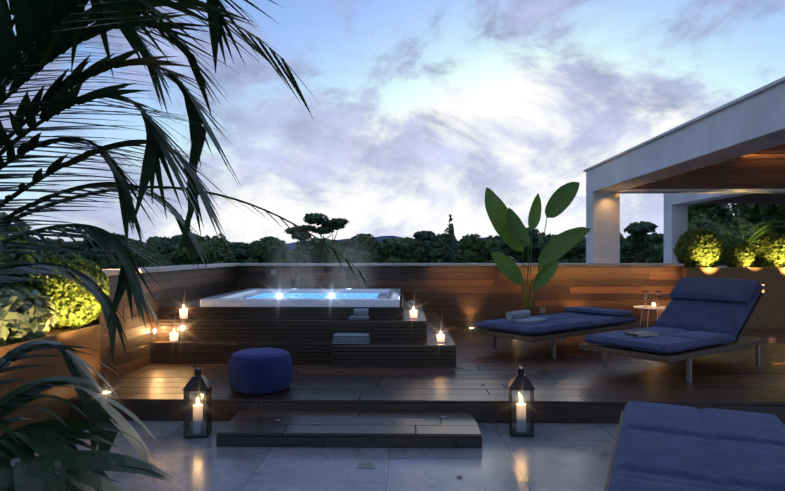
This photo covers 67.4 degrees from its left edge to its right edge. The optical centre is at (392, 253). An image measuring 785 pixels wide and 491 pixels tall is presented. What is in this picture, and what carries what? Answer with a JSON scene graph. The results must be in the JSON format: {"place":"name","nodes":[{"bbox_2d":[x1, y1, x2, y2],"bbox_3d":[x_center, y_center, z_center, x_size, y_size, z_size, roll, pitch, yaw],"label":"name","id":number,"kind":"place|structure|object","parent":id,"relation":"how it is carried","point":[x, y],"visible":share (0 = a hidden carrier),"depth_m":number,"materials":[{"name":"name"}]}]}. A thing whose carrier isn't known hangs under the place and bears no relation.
{"place":"outdoors","nodes":[
{"label":"outdoors","id":0,"kind":"place"},
{"bbox_2d":[30,239,66,259],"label":"tree","id":1,"kind":"object","parent":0,"point":[45,256],"visible":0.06,"depth_m":59.30,"materials":[{"name":"green plant"}]},
{"bbox_2d":[40,237,79,254],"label":"tree","id":2,"kind":"object","parent":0,"point":[47,239],"visible":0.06,"depth_m":90.22,"materials":[{"name":"green plant"}]},
{"bbox_2d":[60,235,113,265],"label":"tree","id":3,"kind":"object","parent":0,"point":[85,243],"depth_m":61.51,"materials":[{"name":"green plant"}]},
{"bbox_2d":[83,232,128,268],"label":"tree","id":4,"kind":"object","parent":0,"point":[108,264],"visible":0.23,"depth_m":88.90,"materials":[{"name":"green plant"}]},
{"bbox_2d":[126,236,177,260],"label":"tree","id":5,"kind":"object","parent":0,"point":[164,241],"depth_m":87.75,"materials":[{"name":"green plant"}]},
{"bbox_2d":[130,243,175,266],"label":"tree","id":6,"kind":"object","parent":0,"point":[164,257],"visible":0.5,"depth_m":60.40,"materials":[{"name":"green plant"}]},
{"bbox_2d":[165,243,180,264],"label":"tree","id":7,"kind":"object","parent":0,"point":[171,253],"depth_m":84.91,"materials":[{"name":"green plant"}]},
{"bbox_2d":[171,234,181,263],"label":"tree","id":8,"kind":"object","parent":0,"point":[176,238],"depth_m":89.07,"materials":[{"name":"green plant"}]},
{"bbox_2d":[0,0,365,490],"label":"palm","id":9,"kind":"object","parent":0,"point":[82,470],"depth_m":2.05,"materials":[{"name":"green plant"}]},
{"bbox_2d":[173,233,235,264],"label":"tree","id":10,"kind":"object","parent":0,"point":[214,251],"depth_m":53.91,"materials":[{"name":"green plant"}]},
{"bbox_2d":[212,233,233,250],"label":"tree","id":11,"kind":"object","parent":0,"point":[222,240],"visible":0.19,"depth_m":101.09,"materials":[{"name":"green plant"}]},
{"bbox_2d":[227,241,255,262],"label":"tree","id":12,"kind":"object","parent":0,"point":[241,250],"depth_m":69.57,"materials":[{"name":"green plant"}]},
{"bbox_2d":[237,243,261,262],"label":"tree","id":13,"kind":"object","parent":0,"point":[243,260],"visible":0.02,"depth_m":115.80,"materials":[{"name":"green plant"}]},
{"bbox_2d":[245,238,289,262],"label":"tree","id":14,"kind":"object","parent":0,"point":[266,251],"visible":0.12,"depth_m":61.64,"materials":[{"name":"green plant"}]},
{"bbox_2d":[251,236,283,244],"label":"tree","id":15,"kind":"object","parent":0,"point":[271,238],"depth_m":102.07,"materials":[{"name":"green plant"}]},
{"bbox_2d":[285,251,307,262],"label":"tree","id":16,"kind":"object","parent":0,"point":[294,257],"depth_m":79.12,"materials":[{"name":"green plant"}]},
{"bbox_2d":[289,237,315,250],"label":"tree","id":17,"kind":"object","parent":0,"point":[304,241],"depth_m":156.08,"materials":[{"name":"green plant"}]},
{"bbox_2d":[284,212,349,262],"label":"tree","id":18,"kind":"object","parent":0,"point":[327,226],"depth_m":65.95,"materials":[{"name":"green plant"}]},
{"bbox_2d":[296,242,337,262],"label":"tree","id":19,"kind":"object","parent":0,"point":[302,252],"depth_m":89.63,"materials":[{"name":"green plant"}]},
{"bbox_2d":[305,236,341,262],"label":"tree","id":20,"kind":"object","parent":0,"point":[310,245],"depth_m":114.66,"materials":[{"name":"green plant"}]},
{"bbox_2d":[328,233,379,262],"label":"tree","id":21,"kind":"object","parent":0,"point":[364,246],"depth_m":54.02,"materials":[{"name":"green plant"}]},
{"bbox_2d":[338,235,377,254],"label":"tree","id":22,"kind":"object","parent":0,"point":[346,243],"depth_m":96.49,"materials":[{"name":"green plant"}]},
{"bbox_2d":[0,0,784,244],"label":"sky","id":23,"kind":"structure","parent":0,"point":[420,107],"materials":[{"name":"blue"}]},
{"bbox_2d":[375,238,415,262],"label":"tree","id":24,"kind":"object","parent":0,"point":[385,249],"visible":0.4,"depth_m":68.73,"materials":[{"name":"green plant"}]},
{"bbox_2d":[10,421,784,490],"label":"terrace floor","id":25,"kind":"structure","parent":0,"point":[544,458],"depth_m":3.70,"materials":[{"name":"grey tile"}]},
{"bbox_2d":[0,324,99,435],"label":"planter box","id":26,"kind":"object","parent":25,"relation":"on","point":[87,335],"visible":0.53,"depth_m":4.41,"materials":[{"name":"brown metal"}]},
{"bbox_2d":[24,253,109,328],"bbox_3d":[-2.703,0.322,4.891,0.660,0.662,0.661,0,0,1],"label":"ball bush","id":27,"kind":"object","parent":26,"relation":"on","point":[89,311],"depth_m":4.72,"materials":[{"name":"plant"}]},
{"bbox_2d":[182,361,212,438],"bbox_3d":[-1.414,1.048,4.278,0.181,0.538,0.181,0,0,-7],"label":"lantern","id":28,"kind":"object","parent":25,"relation":"on","point":[198,381],"visible":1,"depth_m":4.25,"materials":[{"name":"grey metal"}]},
{"bbox_2d":[216,410,481,447],"bbox_3d":[-0.293,1.269,4.299,1.812,0.094,0.600,0,0,1],"label":"platform step","id":29,"kind":"object","parent":25,"relation":"on","point":[342,428],"visible":1,"depth_m":4.09,"materials":[{"name":"brown wood"}]},
{"bbox_2d":[355,461,375,468],"bbox_3d":[-0.167,1.314,3.667,0.120,0.005,0.120,0,0,1],"label":"floor drain","id":30,"kind":"object","parent":25,"relation":"on","point":[365,464],"visible":1,"depth_m":3.65,"materials":[{"name":"silver metal"}]},
{"bbox_2d":[354,279,674,327],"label":"wall","id":31,"kind":"structure","parent":25,"relation":"on","point":[505,279],"depth_m":9.22,"materials":[{"name":"wood"}]},
{"bbox_2d":[102,263,683,275],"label":"wall cap stones","id":32,"kind":"object","parent":31,"relation":"on","point":[108,272],"depth_m":9.13,"materials":[{"name":"grey stone"}]},
{"bbox_2d":[508,360,534,436],"bbox_3d":[0.942,1.048,4.310,0.181,0.538,0.181,0,0,7],"label":"lantern","id":33,"kind":"object","parent":25,"relation":"on","point":[520,380],"visible":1,"depth_m":4.28,"materials":[{"name":"grey metal"}]},
{"bbox_2d":[604,401,784,490],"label":"lounger","id":34,"kind":"object","parent":25,"relation":"on","point":[662,447],"visible":1,"depth_m":2.88,"materials":[{"name":"blue fabric"}]},
{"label":"deck","id":35,"kind":"structure","parent":25,"relation":"on","visible":0},
{"bbox_2d":[228,348,292,394],"bbox_3d":[-1.115,0.982,4.982,0.536,0.328,0.536,0,0,1],"label":"pouf","id":36,"kind":"object","parent":35,"relation":"on","point":[256,371],"visible":1,"depth_m":4.77,"materials":[{"name":"blue fabric"}]},
{"bbox_2d":[151,290,455,366],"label":"hot tub steps","id":37,"kind":"structure","parent":35,"relation":"on","point":[329,354],"depth_m":6.15,"materials":[{"name":"brown wood"}]},
{"bbox_2d":[169,330,178,341],"bbox_3d":[-2.305,0.858,6.211,0.100,0.137,0.100,0,0,1],"label":"candle","id":38,"kind":"object","parent":37,"relation":"on","point":[174,336],"visible":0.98,"depth_m":6.18,"materials":[{"name":"white wax"}]},
{"bbox_2d":[179,304,188,318],"bbox_3d":[-2.248,0.621,6.335,0.100,0.160,0.100,0,0,1],"label":"candle","id":39,"kind":"object","parent":37,"relation":"on","point":[183,312],"visible":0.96,"depth_m":6.30,"materials":[{"name":"white wax"}]},
{"bbox_2d":[332,333,370,343],"bbox_3d":[-0.425,0.874,6.068,0.390,0.100,0.170,0,0,1],"label":"towel stack","id":40,"kind":"object","parent":37,"relation":"on","point":[350,338],"visible":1,"depth_m":6.00,"materials":[{"name":"fabric"}]},
{"bbox_2d":[349,315,369,319],"bbox_3d":[-0.354,0.679,6.256,0.220,0.041,0.150,0,0,1],"label":"towel","id":41,"kind":"object","parent":37,"relation":"on","point":[352,317],"visible":0.94,"depth_m":6.20,"materials":[{"name":"white fabric"}]},
{"bbox_2d":[354,308,367,315],"bbox_3d":[-0.334,0.621,6.256,0.150,0.080,0.080,0,0,-7],"label":"towel roll","id":42,"kind":"object","parent":41,"relation":"on","point":[360,311],"visible":1,"depth_m":6.22,"materials":[{"name":"white fabric"}]},
{"bbox_2d":[408,300,414,308],"bbox_3d":[0.243,0.658,7.575,0.090,0.090,0.300,0,0,1],"label":"towel roll","id":43,"kind":"object","parent":37,"relation":"on","point":[411,304],"visible":0.96,"depth_m":7.42,"materials":[{"name":"white fabric"}]},
{"bbox_2d":[409,307,417,318],"bbox_3d":[0.229,0.634,6.375,0.100,0.134,0.100,0,0,1],"label":"candle","id":44,"kind":"object","parent":37,"relation":"on","point":[413,313],"visible":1,"depth_m":6.34,"materials":[{"name":"white wax"}]},
{"bbox_2d":[436,331,444,342],"bbox_3d":[0.504,0.867,6.169,0.100,0.120,0.100,0,0,1],"label":"candle","id":45,"kind":"object","parent":37,"relation":"on","point":[440,338],"visible":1,"depth_m":6.14,"materials":[{"name":"white wax"}]},
{"bbox_2d":[220,364,611,385],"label":"fallen leaves","id":46,"kind":"object","parent":35,"relation":"on","point":[449,372],"visible":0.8,"depth_m":5.34,"materials":[{"name":"black plant"}]},
{"bbox_2d":[103,267,784,392],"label":"light lenses","id":47,"kind":"object","parent":35,"relation":"on","point":[181,327],"visible":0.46,"depth_m":6.25,"materials":[{"name":"white glass"}]},
{"bbox_2d":[236,266,681,326],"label":"wall cladding","id":48,"kind":"structure","parent":35,"relation":"on","point":[461,303],"depth_m":9.20,"materials":[{"name":"brown wood"}]},
{"bbox_2d":[271,269,544,312],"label":"wall outlets","id":49,"kind":"object","parent":48,"relation":"attached to","point":[541,310],"depth_m":9.19,"materials":[{"name":"metal"}]},
{"bbox_2d":[470,306,639,357],"bbox_3d":[2.029,0.931,7.197,2.100,0.432,0.920,0,0,-37],"label":"lounger","id":50,"kind":"object","parent":35,"relation":"on","point":[576,321],"visible":0.83,"depth_m":6.84,"materials":[{"name":"blue fabric"}]},
{"bbox_2d":[506,310,530,319],"bbox_3d":[1.456,0.704,6.810,0.360,0.090,0.090,0,0,-42],"label":"rolled towel","id":51,"kind":"object","parent":50,"relation":"on","point":[518,314],"visible":1,"depth_m":6.75,"materials":[{"name":"white fabric"}]},
{"bbox_2d":[510,317,546,323],"bbox_3d":[1.565,0.767,6.767,0.260,0.041,0.420,0,0,45],"label":"lounger towel","id":52,"kind":"object","parent":50,"relation":"on","point":[529,320],"visible":1,"depth_m":6.68,"materials":[{"name":"white fabric"}]},
{"bbox_2d":[633,305,665,327],"bbox_3d":[3.878,0.972,8.771,0.540,0.353,0.540,0,0,1],"label":"side table","id":53,"kind":"object","parent":35,"relation":"on","point":[657,308],"visible":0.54,"depth_m":8.70,"materials":[{"name":"white"}]},
{"bbox_2d":[642,291,648,306],"bbox_3d":[3.778,0.677,8.793,0.086,0.235,0.086,0,0,1],"label":"wine glass","id":54,"kind":"object","parent":53,"relation":"on","point":[645,294],"visible":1,"depth_m":8.77,"materials":[{"name":"clear glass"}]},
{"bbox_2d":[655,291,660,299],"bbox_3d":[3.947,0.677,8.750,0.086,0.235,0.086,0,0,1],"label":"wine glass","id":55,"kind":"object","parent":53,"relation":"on","point":[657,295],"visible":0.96,"depth_m":8.72,"materials":[{"name":"glass"}]},
{"bbox_2d":[578,277,775,381],"bbox_3d":[2.934,0.709,5.988,2.100,0.878,0.920,0,0,-35],"label":"lounger","id":56,"kind":"object","parent":35,"relation":"on","point":[699,317],"visible":0.96,"depth_m":5.97,"materials":[{"name":"blue fabric"}]},
{"bbox_2d":[625,331,658,336],"bbox_3d":[2.409,0.776,5.690,0.248,0.025,0.176,0,0,-19],"label":"book cover","id":57,"kind":"object","parent":56,"relation":"on","point":[636,333],"visible":0.91,"depth_m":5.65,"materials":[{"name":"grey"}]},
{"bbox_2d":[638,334,657,336],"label":"book pages","id":58,"kind":"object","parent":57,"relation":"on","point":[648,335],"visible":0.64,"depth_m":5.61,"materials":[{"name":"grey paper"}]},
{"bbox_2d":[682,266,784,328],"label":"planter box","id":59,"kind":"object","parent":35,"relation":"on","point":[771,310],"visible":0.21,"depth_m":9.02,"materials":[{"name":"brown wood"}]},
{"bbox_2d":[673,228,723,266],"bbox_3d":[4.912,-0.048,9.438,0.725,0.735,0.722,0,0,1],"label":"ball bush","id":60,"kind":"object","parent":59,"relation":"in","point":[706,237],"depth_m":9.22,"materials":[{"name":"green plant"}]},
{"bbox_2d":[723,245,754,266],"bbox_3d":[5.492,0.082,9.320,0.448,0.442,0.445,0,0,1],"label":"ball bush","id":61,"kind":"object","parent":59,"relation":"in","point":[731,259],"depth_m":9.19,"materials":[{"name":"green plant"}]},
{"bbox_2d":[696,218,784,247],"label":"palm plant","id":62,"kind":"object","parent":59,"relation":"on","point":[755,233],"depth_m":9.41,"materials":[{"name":"green plant"}]},
{"bbox_2d":[749,231,784,266],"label":"ball bush","id":63,"kind":"object","parent":59,"relation":"in","point":[772,242],"depth_m":9.25,"materials":[{"name":"green plant"}]},
{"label":"wall","id":64,"kind":"structure","parent":25,"relation":"on"},
{"bbox_2d":[88,266,236,384],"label":"wall cladding","id":65,"kind":"structure","parent":64,"relation":"attached to","point":[201,283],"depth_m":6.06,"materials":[{"name":"brown wood"}]},
{"bbox_2d":[376,237,422,262],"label":"tree","id":66,"kind":"object","parent":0,"point":[404,241],"visible":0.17,"depth_m":102.81,"materials":[{"name":"green plant"}]},
{"bbox_2d":[381,347,447,351],"bbox_3d":[-0.001,1.053,6.054,1.246,0.208,0.150,0,0,1],"label":"step","id":67,"kind":"object","parent":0,"point":[401,347],"visible":0.14,"depth_m":5.98,"materials":[{"name":"brown wood"}]},
{"bbox_2d":[393,230,451,262],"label":"tree","id":68,"kind":"object","parent":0,"point":[428,238],"depth_m":59.50,"materials":[{"name":"green plant"}]},
{"bbox_2d":[70,327,784,404],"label":"deck boards","id":69,"kind":"object","parent":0,"point":[732,377],"visible":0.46,"depth_m":5.36,"materials":[{"name":"brown wood"}]},
{"bbox_2d":[70,402,784,423],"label":"deck fascia","id":70,"kind":"structure","parent":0,"point":[480,413],"depth_m":4.59,"materials":[{"name":"brown wood"}]},
{"bbox_2d":[415,234,447,262],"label":"tree","id":71,"kind":"object","parent":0,"point":[439,242],"visible":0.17,"depth_m":95.32,"materials":[{"name":"green plant"}]},
{"bbox_2d":[287,236,585,249],"bbox_3d":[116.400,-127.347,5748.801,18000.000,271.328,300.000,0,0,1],"label":"mountains","id":72,"kind":"structure","parent":0,"point":[293,246],"depth_m":5871.19,"materials":[{"name":"blue"}]},
{"bbox_2d":[440,214,457,262],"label":"tree","id":73,"kind":"object","parent":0,"point":[450,246],"visible":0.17,"depth_m":63.60,"materials":[{"name":"green plant"}]},
{"bbox_2d":[452,234,503,262],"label":"tree","id":74,"kind":"object","parent":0,"point":[480,251],"depth_m":57.15,"materials":[{"name":"green plant"}]},
{"bbox_2d":[484,235,502,262],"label":"tree","id":75,"kind":"object","parent":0,"point":[497,238],"depth_m":97.72,"materials":[{"name":"green plant"}]},
{"bbox_2d":[489,247,518,262],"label":"tree","id":76,"kind":"object","parent":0,"point":[513,259],"visible":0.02,"depth_m":83.46,"materials":[{"name":"green plant"}]},
{"bbox_2d":[491,227,544,262],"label":"tree","id":77,"kind":"object","parent":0,"point":[537,247],"depth_m":67.28,"materials":[{"name":"green plant"}]},
{"bbox_2d":[512,242,557,262],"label":"tree","id":78,"kind":"object","parent":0,"point":[524,259],"visible":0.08,"depth_m":92.11,"materials":[{"name":"green plant"}]},
{"bbox_2d":[485,182,590,311],"bbox_3d":[2.115,-0.045,8.643,1.525,2.054,0.532,0,0,1],"label":"banana plant","id":79,"kind":"object","parent":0,"point":[509,228],"depth_m":8.54,"materials":[{"name":"green plant"}]},
{"bbox_2d":[517,232,575,262],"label":"tree","id":80,"kind":"object","parent":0,"point":[548,238],"visible":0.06,"depth_m":128.56,"materials":[{"name":"green plant"}]},
{"bbox_2d":[558,239,585,262],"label":"tree","id":81,"kind":"object","parent":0,"point":[578,250],"depth_m":58.78,"materials":[{"name":"green plant"}]},
{"bbox_2d":[586,192,619,262],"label":"pergola column","id":82,"kind":"structure","parent":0,"point":[603,224],"depth_m":9.46,"materials":[{"name":"white paint"}]},
{"bbox_2d":[586,82,784,193],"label":"pergola beam","id":83,"kind":"structure","parent":82,"relation":"on","point":[755,123],"depth_m":6.05,"materials":[{"name":"white paint"}]},
{"bbox_2d":[583,76,784,171],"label":"roof edge","id":84,"kind":"object","parent":83,"relation":"on","point":[743,98],"visible":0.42,"depth_m":5.95,"materials":[{"name":"grey metal"}]},
{"bbox_2d":[630,144,784,188],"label":"pergola slats","id":85,"kind":"object","parent":83,"relation":"attached to","point":[764,169],"depth_m":7.79,"materials":[{"name":"brown wood"}]},
{"bbox_2d":[620,232,637,262],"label":"tree","id":86,"kind":"object","parent":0,"point":[624,258],"visible":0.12,"depth_m":62.69,"materials":[{"name":"green plant"}]},
{"bbox_2d":[620,221,663,262],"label":"tree","id":87,"kind":"object","parent":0,"point":[641,229],"depth_m":56.74,"materials":[{"name":"green plant"}]},
{"bbox_2d":[634,242,663,262],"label":"tree","id":88,"kind":"object","parent":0,"point":[645,253],"visible":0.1,"depth_m":88.84,"materials":[{"name":"green plant"}]},
{"bbox_2d":[646,243,663,262],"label":"tree","id":89,"kind":"object","parent":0,"point":[656,252],"visible":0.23,"depth_m":73.83,"materials":[{"name":"green plant"}]},
{"bbox_2d":[664,205,687,262],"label":"pergola column","id":90,"kind":"structure","parent":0,"point":[675,222],"depth_m":13.35,"materials":[{"name":"white paint"}]},
{"bbox_2d":[664,193,752,205],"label":"pergola beam","id":91,"kind":"structure","parent":90,"relation":"on","point":[682,199],"depth_m":12.47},
{"bbox_2d":[695,193,784,203],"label":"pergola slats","id":92,"kind":"object","parent":91,"relation":"attached to","point":[766,198],"depth_m":12.36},
{"bbox_2d":[663,204,729,256],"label":"tree","id":93,"kind":"object","parent":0,"point":[720,210],"visible":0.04,"depth_m":42.80,"materials":[{"name":"green plant"}]},
{"bbox_2d":[620,189,784,193],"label":"pergola beam","id":94,"kind":"structure","parent":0,"point":[652,191],"depth_m":9.46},
{"bbox_2d":[688,204,784,265],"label":"tree","id":95,"kind":"object","parent":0,"point":[754,214],"depth_m":38.91,"materials":[{"name":"green plant"}]},
{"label":"planter soil","id":96,"kind":"structure","parent":0,"visible":0},
{"bbox_2d":[0,285,59,343],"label":"variegated bush","id":97,"kind":"object","parent":96,"relation":"on","point":[28,318],"visible":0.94,"depth_m":4.18,"materials":[{"name":"green plant"}]},
{"bbox_2d":[0,212,75,312],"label":"bush","id":98,"kind":"object","parent":96,"relation":"on","point":[32,258],"depth_m":4.56,"materials":[{"name":"green plant"}]},
{"bbox_3d":[-0.920,1.053,7.693,3.150,0.208,3.110,0,0,1],"label":"surround","id":99,"kind":"object","parent":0,"visible":0},
{"bbox_2d":[211,329,311,333],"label":"step","id":100,"kind":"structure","parent":99,"relation":"on","point":[234,329],"depth_m":6.27,"materials":[{"name":"brown wood"}]},
{"bbox_2d":[161,296,401,314],"bbox_3d":[-1.183,0.663,7.819,2.618,0.138,2.870,0,0,1],"label":"surround","id":101,"kind":"object","parent":100,"relation":"on","point":[237,314],"depth_m":6.40,"materials":[{"name":"brown wood"}]},
{"bbox_2d":[200,288,400,306],"bbox_3d":[-0.981,0.754,7.322,2.154,0.526,1.995,0,0,1],"label":"hot tub","id":102,"kind":"object","parent":101,"relation":"on","point":[384,298],"visible":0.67,"depth_m":6.34,"materials":[{"name":"white plastic"}]},
{"bbox_2d":[248,293,378,298],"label":"water","id":103,"kind":"structure","parent":102,"relation":"in","point":[326,295],"depth_m":7.55,"materials":[{"name":"blue liquid"}]}
]}

